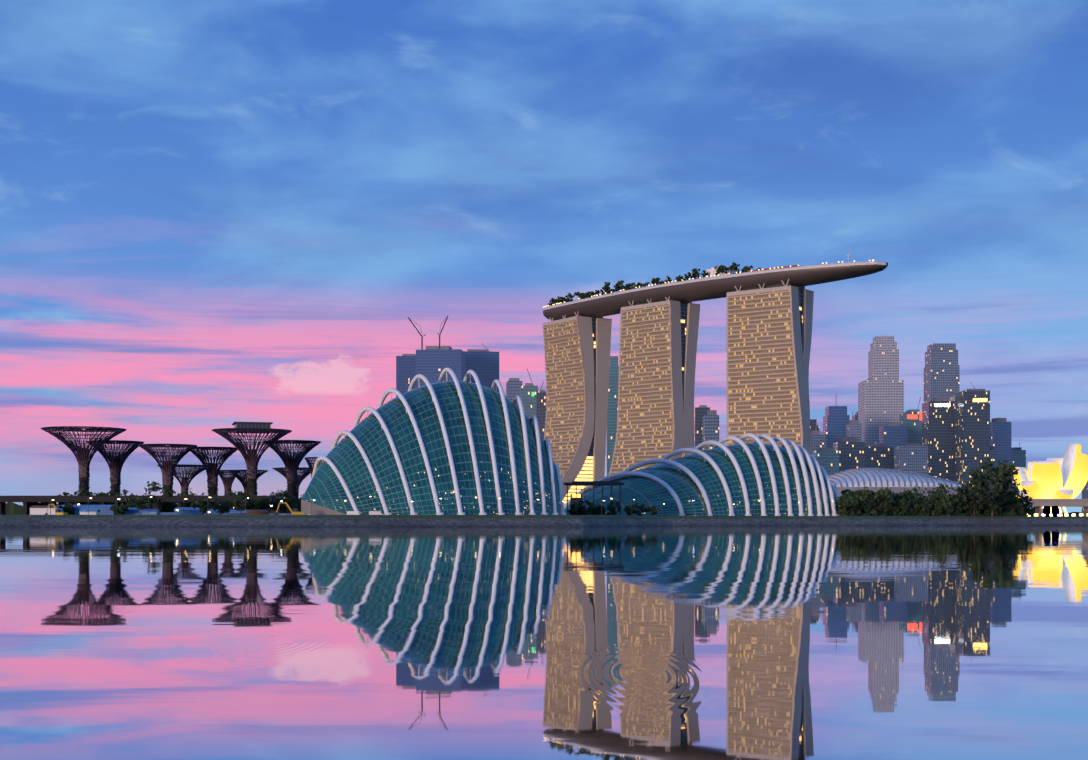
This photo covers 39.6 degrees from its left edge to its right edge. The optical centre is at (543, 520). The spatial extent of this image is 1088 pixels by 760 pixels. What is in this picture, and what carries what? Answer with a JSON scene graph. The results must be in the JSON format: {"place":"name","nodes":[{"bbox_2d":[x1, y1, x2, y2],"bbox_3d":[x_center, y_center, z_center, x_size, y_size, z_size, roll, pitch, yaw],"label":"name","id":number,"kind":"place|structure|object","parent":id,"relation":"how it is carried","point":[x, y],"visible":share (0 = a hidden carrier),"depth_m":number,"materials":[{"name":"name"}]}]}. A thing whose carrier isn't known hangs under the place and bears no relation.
{"place":"outdoors","nodes":[
{"label":"outdoors","id":0,"kind":"place"},
{"bbox_2d":[118,507,141,514],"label":"blue site shed","id":1,"kind":"structure","parent":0,"point":[134,511],"depth_m":607.91,"materials":[{"name":"blue metal"}]},
{"bbox_2d":[301,500,346,514],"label":"wall","id":2,"kind":"structure","parent":0,"point":[307,508],"depth_m":580.70,"materials":[{"name":"grey concrete"}]},
{"bbox_2d":[312,368,565,514],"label":"ribs","id":3,"kind":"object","parent":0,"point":[517,401],"depth_m":577.34,"materials":[{"name":"white metal"}]},
{"bbox_2d":[506,378,521,406],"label":"skyscraper","id":4,"kind":"structure","parent":0,"point":[513,385],"depth_m":1901.34,"materials":[{"name":"grey"}]},
{"bbox_2d":[520,369,538,418],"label":"skyscraper","id":5,"kind":"structure","parent":0,"point":[528,394],"depth_m":1850.79,"materials":[{"name":"grey glass"}]},
{"bbox_2d":[536,381,546,439],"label":"skyscraper","id":6,"kind":"structure","parent":0,"point":[541,398],"depth_m":1820.40,"materials":[{"name":"grey glass"}]},
{"bbox_2d":[0,526,1087,759],"bbox_3d":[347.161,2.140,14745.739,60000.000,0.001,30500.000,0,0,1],"label":"water","id":7,"kind":"structure","parent":0,"point":[790,642],"depth_m":26.35,"materials":[{"name":"blue liquid"}]},
{"bbox_2d":[0,518,1087,526],"bbox_3d":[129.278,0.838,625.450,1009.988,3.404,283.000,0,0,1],"label":"shore rock bank","id":8,"kind":"structure","parent":0,"point":[294,522],"depth_m":541.13,"materials":[{"name":"grey stone"}]},
{"bbox_2d":[564,481,623,514],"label":"garden pavilion","id":9,"kind":"structure","parent":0,"point":[576,498],"depth_m":656.09,"materials":[{"name":"grey metal"}]},
{"bbox_2d":[609,300,699,474],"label":"hotel tower","id":10,"kind":"structure","parent":0,"point":[657,366],"depth_m":1308.01,"materials":[{"name":"concrete"}]},
{"bbox_2d":[549,279,788,320],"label":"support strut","id":11,"kind":"object","parent":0,"point":[669,298],"visible":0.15,"depth_m":1302.59,"materials":[{"name":"grey metal"}]},
{"bbox_2d":[553,282,804,320],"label":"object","id":12,"kind":"object","parent":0,"point":[781,285],"visible":0.04,"depth_m":1243.10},
{"bbox_2d":[543,261,887,319],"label":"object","id":13,"kind":"structure","parent":0,"point":[693,290],"depth_m":1268.49,"materials":[{"name":"grey metal"}]},
{"bbox_2d":[548,262,760,305],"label":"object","id":14,"kind":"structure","parent":13,"relation":"on","point":[696,273],"depth_m":1339.27,"materials":[{"name":"plant"}]},
{"bbox_2d":[705,252,850,277],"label":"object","id":15,"kind":"structure","parent":0,"point":[711,272],"depth_m":1270.21,"materials":[{"name":"white"}]},
{"label":"ground","id":16,"kind":"structure","parent":0,"visible":0},
{"bbox_2d":[30,506,63,514],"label":"low building","id":17,"kind":"structure","parent":16,"relation":"on","point":[38,510],"depth_m":594.70,"materials":[{"name":"white paint"}]},
{"bbox_2d":[63,502,74,514],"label":"tree","id":18,"kind":"object","parent":16,"relation":"on","point":[69,508],"visible":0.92,"depth_m":602.40,"materials":[{"name":"green plant"}]},
{"bbox_2d":[41,426,126,494],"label":"supertree","id":19,"kind":"object","parent":16,"relation":"on","point":[82,454],"visible":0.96,"depth_m":842.92,"materials":[{"name":"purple metal"}]},
{"bbox_2d":[61,505,117,514],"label":"low building","id":20,"kind":"structure","parent":16,"relation":"on","point":[104,509],"depth_m":604.35,"materials":[{"name":"blue metal"}]},
{"bbox_2d":[79,509,100,514],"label":"site hut","id":21,"kind":"object","parent":16,"relation":"on","point":[91,511],"visible":0.66,"depth_m":569.09,"materials":[{"name":"white paint"}]},
{"bbox_2d":[82,490,105,504],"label":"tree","id":22,"kind":"object","parent":16,"relation":"on","point":[97,494],"visible":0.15,"depth_m":779.48,"materials":[{"name":"green plant"}]},
{"bbox_2d":[87,440,144,493],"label":"supertree","id":23,"kind":"object","parent":16,"relation":"on","point":[115,462],"visible":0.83,"depth_m":868.11,"materials":[{"name":"brown metal"}]},
{"bbox_2d":[109,502,128,514],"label":"tree","id":24,"kind":"object","parent":16,"relation":"on","point":[122,508],"visible":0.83,"depth_m":602.48,"materials":[{"name":"green plant"}]},
{"bbox_2d":[0,496,275,514],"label":"elevated walkway","id":25,"kind":"structure","parent":16,"relation":"on","point":[76,500],"depth_m":765.68,"materials":[{"name":"black metal"}]},
{"bbox_2d":[130,497,152,509],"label":"tree","id":26,"kind":"object","parent":16,"relation":"on","point":[138,503],"visible":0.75,"depth_m":591.52,"materials":[{"name":"green plant"}]},
{"bbox_2d":[142,509,160,514],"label":"site container","id":27,"kind":"object","parent":16,"relation":"on","point":[151,511],"visible":0.57,"depth_m":588.67,"materials":[{"name":"blue metal"}]},
{"bbox_2d":[142,481,175,514],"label":"tree","id":28,"kind":"object","parent":16,"relation":"on","point":[157,502],"visible":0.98,"depth_m":576.91,"materials":[{"name":"green plant"}]},
{"bbox_2d":[138,444,196,511],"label":"supertree","id":29,"kind":"object","parent":16,"relation":"on","point":[168,468],"visible":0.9,"depth_m":832.01,"materials":[{"name":"brown metal"}]},
{"bbox_2d":[157,464,204,505],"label":"supertree","id":30,"kind":"object","parent":16,"relation":"on","point":[184,483],"visible":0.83,"depth_m":1012.51,"materials":[{"name":"brown metal"}]},
{"bbox_2d":[174,507,203,514],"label":"low building","id":31,"kind":"structure","parent":16,"relation":"on","point":[190,511],"depth_m":613.50,"materials":[{"name":"blue metal"}]},
{"bbox_2d":[190,498,210,514],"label":"tree","id":32,"kind":"object","parent":16,"relation":"on","point":[203,506],"visible":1,"depth_m":587.39,"materials":[{"name":"green plant"}]},
{"bbox_2d":[186,447,237,495],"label":"supertree","id":33,"kind":"object","parent":16,"relation":"on","point":[212,470],"visible":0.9,"depth_m":856.58,"materials":[{"name":"brown metal"}]},
{"bbox_2d":[211,498,233,514],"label":"tree","id":34,"kind":"object","parent":16,"relation":"on","point":[221,508],"visible":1,"depth_m":601.49,"materials":[{"name":"green plant"}]},
{"bbox_2d":[160,512,291,514],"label":"site hoarding","id":35,"kind":"object","parent":16,"relation":"on","point":[166,513],"visible":0.1,"depth_m":643.10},
{"bbox_2d":[218,470,240,495],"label":"supertree","id":36,"kind":"object","parent":16,"relation":"on","point":[227,479],"visible":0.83,"depth_m":1032.83,"materials":[{"name":"brown metal"}]},
{"bbox_2d":[232,493,251,514],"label":"tree","id":37,"kind":"object","parent":16,"relation":"on","point":[240,505],"visible":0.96,"depth_m":642.15,"materials":[{"name":"green plant"}]},
{"bbox_2d":[231,470,267,492],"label":"supertree","id":38,"kind":"object","parent":16,"relation":"on","point":[241,476],"visible":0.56,"depth_m":1050.67,"materials":[{"name":"brown metal"}]},
{"bbox_2d":[212,422,291,495],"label":"supertree","id":39,"kind":"object","parent":16,"relation":"on","point":[250,456],"visible":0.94,"depth_m":838.46,"materials":[{"name":"purple metal"}]},
{"bbox_2d":[246,510,269,514],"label":"site container","id":40,"kind":"object","parent":16,"relation":"on","point":[257,512],"visible":0.66,"depth_m":622.83,"materials":[{"name":"orange metal"}]},
{"bbox_2d":[249,497,269,509],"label":"tree","id":41,"kind":"object","parent":16,"relation":"on","point":[262,503],"visible":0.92,"depth_m":651.63,"materials":[{"name":"green plant"}]},
{"bbox_2d":[263,490,291,512],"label":"tree","id":42,"kind":"object","parent":16,"relation":"on","point":[283,509],"visible":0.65,"depth_m":795.13,"materials":[{"name":"green plant"}]},
{"bbox_2d":[275,502,303,514],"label":"excavator","id":43,"kind":"object","parent":16,"relation":"on","point":[294,511],"visible":0.6,"depth_m":566.66,"materials":[{"name":"yellow metal"}]},
{"bbox_2d":[262,440,320,512],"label":"supertree","id":44,"kind":"object","parent":16,"relation":"on","point":[291,463],"visible":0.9,"depth_m":872.59,"materials":[{"name":"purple metal"}]},
{"bbox_2d":[272,467,311,500],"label":"supertree","id":45,"kind":"object","parent":16,"relation":"on","point":[303,474],"visible":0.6,"depth_m":1019.70,"materials":[{"name":"grey metal"}]},
{"bbox_2d":[305,457,321,476],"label":"supertree","id":46,"kind":"object","parent":16,"relation":"on","point":[310,463],"visible":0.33,"depth_m":989.25,"materials":[{"name":"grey metal"}]},
{"bbox_2d":[396,354,415,396],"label":"building","id":47,"kind":"structure","parent":16,"relation":"on","point":[405,369],"depth_m":2054.78,"materials":[{"name":"blue glass"}]},
{"bbox_2d":[50,496,799,515],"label":"lamps","id":48,"kind":"object","parent":16,"relation":"on","point":[344,500],"visible":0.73,"depth_m":548.00,"materials":[{"name":"grey metal"}]},
{"bbox_2d":[301,381,560,514],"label":"glass dome","id":49,"kind":"structure","parent":16,"relation":"on","point":[325,488],"depth_m":573.70,"materials":[{"name":"teal glass"}]},
{"bbox_2d":[416,346,465,387],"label":"building","id":50,"kind":"structure","parent":16,"relation":"on","point":[432,362],"depth_m":2004.12,"materials":[{"name":"blue glass"}]},
{"bbox_2d":[408,315,447,349],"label":"construction cranes","id":51,"kind":"object","parent":50,"relation":"on","point":[424,335],"visible":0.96,"depth_m":2013.82,"materials":[{"name":"grey metal"}]},
{"bbox_2d":[464,345,498,391],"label":"building","id":52,"kind":"structure","parent":16,"relation":"on","point":[483,364],"depth_m":2082.84,"materials":[{"name":"blue glass"}]},
{"bbox_2d":[6,502,1081,515],"bbox_3d":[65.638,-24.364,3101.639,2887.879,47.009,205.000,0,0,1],"label":"distant treeline","id":53,"kind":"object","parent":16,"relation":"on","point":[12,508],"visible":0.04,"depth_m":3229.98,"materials":[{"name":"green plant"}]},
{"bbox_2d":[0,515,1087,518],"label":"promenade railing","id":54,"kind":"object","parent":16,"relation":"on","point":[710,517],"visible":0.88,"depth_m":635.53,"materials":[{"name":"grey metal"}]},
{"bbox_2d":[1,515,1087,518],"bbox_3d":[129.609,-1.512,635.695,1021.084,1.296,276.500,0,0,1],"label":"shore grass","id":55,"kind":"structure","parent":16,"relation":"on","point":[403,516],"depth_m":550.72,"materials":[{"name":"green plant"}]},
{"bbox_2d":[567,503,580,514],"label":"tree","id":56,"kind":"object","parent":16,"relation":"on","point":[572,510],"visible":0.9,"depth_m":638.85,"materials":[{"name":"green plant"}]},
{"bbox_2d":[542,316,611,503],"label":"hotel tower","id":57,"kind":"structure","parent":16,"relation":"on","point":[577,357],"depth_m":1406.60,"materials":[{"name":"concrete"}]},
{"bbox_2d":[578,499,591,514],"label":"tree","id":58,"kind":"object","parent":16,"relation":"on","point":[582,507],"visible":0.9,"depth_m":643.03,"materials":[{"name":"green plant"}]},
{"bbox_2d":[588,503,604,514],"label":"tree","id":59,"kind":"object","parent":16,"relation":"on","point":[595,510],"visible":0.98,"depth_m":637.14,"materials":[{"name":"green plant"}]},
{"bbox_2d":[606,356,618,475],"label":"skyscraper","id":60,"kind":"structure","parent":16,"relation":"on","point":[612,416],"depth_m":1898.35,"materials":[{"name":"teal glass"}]},
{"bbox_2d":[608,500,620,514],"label":"tree","id":61,"kind":"object","parent":16,"relation":"on","point":[612,507],"visible":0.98,"depth_m":637.11,"materials":[{"name":"green plant"}]},
{"bbox_2d":[632,502,644,515],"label":"tree","id":62,"kind":"object","parent":16,"relation":"on","point":[641,507],"visible":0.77,"depth_m":647.10,"materials":[{"name":"green plant"}]},
{"bbox_2d":[644,505,657,515],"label":"tree","id":63,"kind":"object","parent":16,"relation":"on","point":[653,510],"visible":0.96,"depth_m":645.55,"materials":[{"name":"green plant"}]},
{"bbox_2d":[564,443,838,515],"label":"conservatory dome","id":64,"kind":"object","parent":16,"relation":"on","point":[646,492],"visible":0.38,"depth_m":691.09,"materials":[{"name":"teal glass"}]},
{"bbox_2d":[564,433,841,515],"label":"conservatory dome ribs","id":65,"kind":"object","parent":64,"relation":"attached to","point":[811,460],"visible":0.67,"depth_m":694.22,"materials":[{"name":"white metal"}]},
{"bbox_2d":[694,405,709,450],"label":"skyscraper","id":66,"kind":"structure","parent":16,"relation":"on","point":[700,411],"depth_m":1795.99,"materials":[{"name":"grey glass"}]},
{"bbox_2d":[702,410,718,450],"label":"skyscraper","id":67,"kind":"structure","parent":16,"relation":"on","point":[710,425],"depth_m":1745.80,"materials":[{"name":"grey"}]},
{"bbox_2d":[726,286,813,454],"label":"hotel tower","id":68,"kind":"structure","parent":16,"relation":"on","point":[769,336],"depth_m":1226.82,"materials":[{"name":"concrete"}]},
{"bbox_2d":[810,419,818,430],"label":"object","id":69,"kind":"object","parent":16,"relation":"on","point":[813,423],"visible":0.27,"depth_m":2390.54,"materials":[{"name":"grey glass"}]},
{"bbox_2d":[811,425,825,454],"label":"building","id":70,"kind":"structure","parent":16,"relation":"on","point":[818,440],"depth_m":2091.51,"materials":[{"name":"grey"}]},
{"bbox_2d":[813,448,838,476],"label":"building","id":71,"kind":"structure","parent":16,"relation":"on","point":[827,459],"depth_m":1842.15,"materials":[{"name":"teal glass"}]},
{"bbox_2d":[821,406,849,447],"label":"skyscraper","id":72,"kind":"structure","parent":16,"relation":"on","point":[836,419],"depth_m":2143.97,"materials":[{"name":"blue glass"}]},
{"bbox_2d":[833,437,864,472],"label":"building","id":73,"kind":"structure","parent":16,"relation":"on","point":[851,452],"depth_m":1891.33,"materials":[{"name":"grey glass"}]},
{"bbox_2d":[836,495,862,515],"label":"tree","id":74,"kind":"object","parent":16,"relation":"on","point":[853,502],"visible":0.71,"depth_m":690.18,"materials":[{"name":"green plant"}]},
{"bbox_2d":[846,411,861,441],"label":"building","id":75,"kind":"structure","parent":16,"relation":"on","point":[853,428],"depth_m":2090.31,"materials":[{"name":"grey"}]},
{"bbox_2d":[848,494,874,513],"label":"tree","id":76,"kind":"object","parent":16,"relation":"on","point":[861,499],"visible":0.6,"depth_m":690.64,"materials":[{"name":"green plant"}]},
{"bbox_2d":[858,486,893,514],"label":"tree","id":77,"kind":"object","parent":16,"relation":"on","point":[885,495],"visible":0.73,"depth_m":690.74,"materials":[{"name":"green plant"}]},
{"bbox_2d":[865,443,893,468],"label":"building","id":78,"kind":"structure","parent":16,"relation":"on","point":[879,455],"depth_m":1990.02,"materials":[{"name":"grey glass"}]},
{"bbox_2d":[858,379,903,442],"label":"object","id":79,"kind":"structure","parent":16,"relation":"on","point":[880,403],"depth_m":2288.55,"materials":[{"name":"stone"}]},
{"bbox_2d":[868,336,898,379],"bbox_3d":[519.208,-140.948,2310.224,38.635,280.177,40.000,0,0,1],"label":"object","id":80,"kind":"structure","parent":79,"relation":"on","point":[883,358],"depth_m":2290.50,"materials":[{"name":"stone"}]},
{"bbox_2d":[877,498,901,515],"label":"tree","id":81,"kind":"object","parent":16,"relation":"on","point":[890,508],"visible":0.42,"depth_m":695.62,"materials":[{"name":"green plant"}]},
{"bbox_2d":[879,423,906,446],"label":"building","id":82,"kind":"structure","parent":16,"relation":"on","point":[893,434],"depth_m":2138.78,"materials":[{"name":"blue glass"}]},
{"bbox_2d":[888,494,906,513],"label":"tree","id":83,"kind":"object","parent":16,"relation":"on","point":[902,501],"visible":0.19,"depth_m":695.84,"materials":[{"name":"green plant"}]},
{"bbox_2d":[829,468,968,497],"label":"ribbed roof","id":84,"kind":"structure","parent":16,"relation":"on","point":[893,480],"depth_m":999.33,"materials":[{"name":"grey"}]},
{"bbox_2d":[893,488,919,511],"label":"tree","id":85,"kind":"object","parent":16,"relation":"on","point":[907,494],"visible":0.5,"depth_m":699.29,"materials":[{"name":"green plant"}]},
{"bbox_2d":[899,397,921,445],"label":"building","id":86,"kind":"structure","parent":16,"relation":"on","point":[911,419],"depth_m":2187.81,"materials":[{"name":"teal glass"}]},
{"bbox_2d":[894,443,927,474],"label":"building","id":87,"kind":"structure","parent":16,"relation":"on","point":[911,457],"depth_m":1939.24,"materials":[{"name":"grey"}]},
{"bbox_2d":[912,500,931,513],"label":"tree","id":88,"kind":"object","parent":16,"relation":"on","point":[923,509],"visible":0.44,"depth_m":698.91,"materials":[{"name":"green plant"}]},
{"bbox_2d":[920,493,943,506],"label":"tree","id":89,"kind":"object","parent":16,"relation":"on","point":[934,497],"visible":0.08,"depth_m":709.14,"materials":[{"name":"green plant"}]},
{"bbox_2d":[842,509,1027,515],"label":"hedge shrub","id":90,"kind":"object","parent":16,"relation":"on","point":[933,512],"visible":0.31,"depth_m":698.25,"materials":[{"name":"green plant"}]},
{"bbox_2d":[922,390,954,480],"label":"skyscraper","id":91,"kind":"structure","parent":16,"relation":"on","point":[938,426],"depth_m":2037.81,"materials":[{"name":"black glass"}]},
{"bbox_2d":[924,343,959,402],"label":"skyscraper","id":92,"kind":"structure","parent":16,"relation":"on","point":[942,372],"depth_m":2336.38,"materials":[{"name":"grey"}]},
{"bbox_2d":[929,483,955,495],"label":"tree","id":93,"kind":"object","parent":16,"relation":"on","point":[938,490],"visible":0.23,"depth_m":734.90,"materials":[{"name":"green plant"}]},
{"bbox_2d":[930,497,957,515],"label":"tree","id":94,"kind":"object","parent":16,"relation":"on","point":[950,505],"visible":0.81,"depth_m":700.87,"materials":[{"name":"green plant"}]},
{"bbox_2d":[937,491,961,514],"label":"tree","id":95,"kind":"object","parent":16,"relation":"on","point":[955,511],"visible":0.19,"depth_m":704.19,"materials":[{"name":"green plant"}]},
{"bbox_2d":[955,382,989,486],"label":"skyscraper","id":96,"kind":"structure","parent":16,"relation":"on","point":[972,428],"depth_m":1987.15,"materials":[{"name":"glass"}]},
{"bbox_2d":[956,480,995,515],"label":"tree","id":97,"kind":"object","parent":16,"relation":"on","point":[963,497],"visible":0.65,"depth_m":705.51,"materials":[{"name":"green plant"}]},
{"bbox_2d":[990,433,996,488],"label":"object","id":98,"kind":"object","parent":16,"relation":"on","point":[993,455],"visible":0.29,"depth_m":2085.77,"materials":[{"name":"grey"}]},
{"bbox_2d":[968,458,1019,515],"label":"tree","id":99,"kind":"object","parent":16,"relation":"on","point":[1002,475],"visible":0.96,"depth_m":697.95,"materials":[{"name":"green plant"}]},
{"bbox_2d":[990,418,1010,466],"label":"skyscraper","id":100,"kind":"structure","parent":16,"relation":"on","point":[1000,436],"depth_m":2483.48,"materials":[{"name":"blue glass"}]},
{"bbox_2d":[1004,502,1023,515],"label":"tree","id":101,"kind":"object","parent":16,"relation":"on","point":[1010,506],"visible":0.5,"depth_m":716.80,"materials":[{"name":"green plant"}]},
{"bbox_2d":[1011,442,1025,492],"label":"building","id":102,"kind":"structure","parent":16,"relation":"on","point":[1018,456],"depth_m":2680.76,"materials":[{"name":"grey glass"}]},
{"bbox_2d":[1009,488,1033,515],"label":"tree","id":103,"kind":"object","parent":16,"relation":"on","point":[1015,492],"visible":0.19,"depth_m":746.20,"materials":[{"name":"green plant"}]},
{"bbox_2d":[1012,494,1034,514],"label":"tree","id":104,"kind":"object","parent":16,"relation":"on","point":[1027,508],"visible":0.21,"depth_m":734.06,"materials":[{"name":"green plant"}]},
{"bbox_2d":[1013,444,1087,515],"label":"museum building","id":105,"kind":"structure","parent":16,"relation":"on","point":[1066,477],"depth_m":1171.41,"materials":[{"name":"yellow"}]},
{"bbox_2d":[1024,499,1087,515],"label":"bayfront bridge","id":106,"kind":"structure","parent":16,"relation":"on","point":[1039,505],"depth_m":1041.79,"materials":[{"name":"concrete"}]},
{"bbox_2d":[1082,481,1087,515],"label":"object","id":107,"kind":"object","parent":16,"relation":"on","point":[1085,492],"visible":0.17,"depth_m":2604.48,"materials":[{"name":"grey glass"}]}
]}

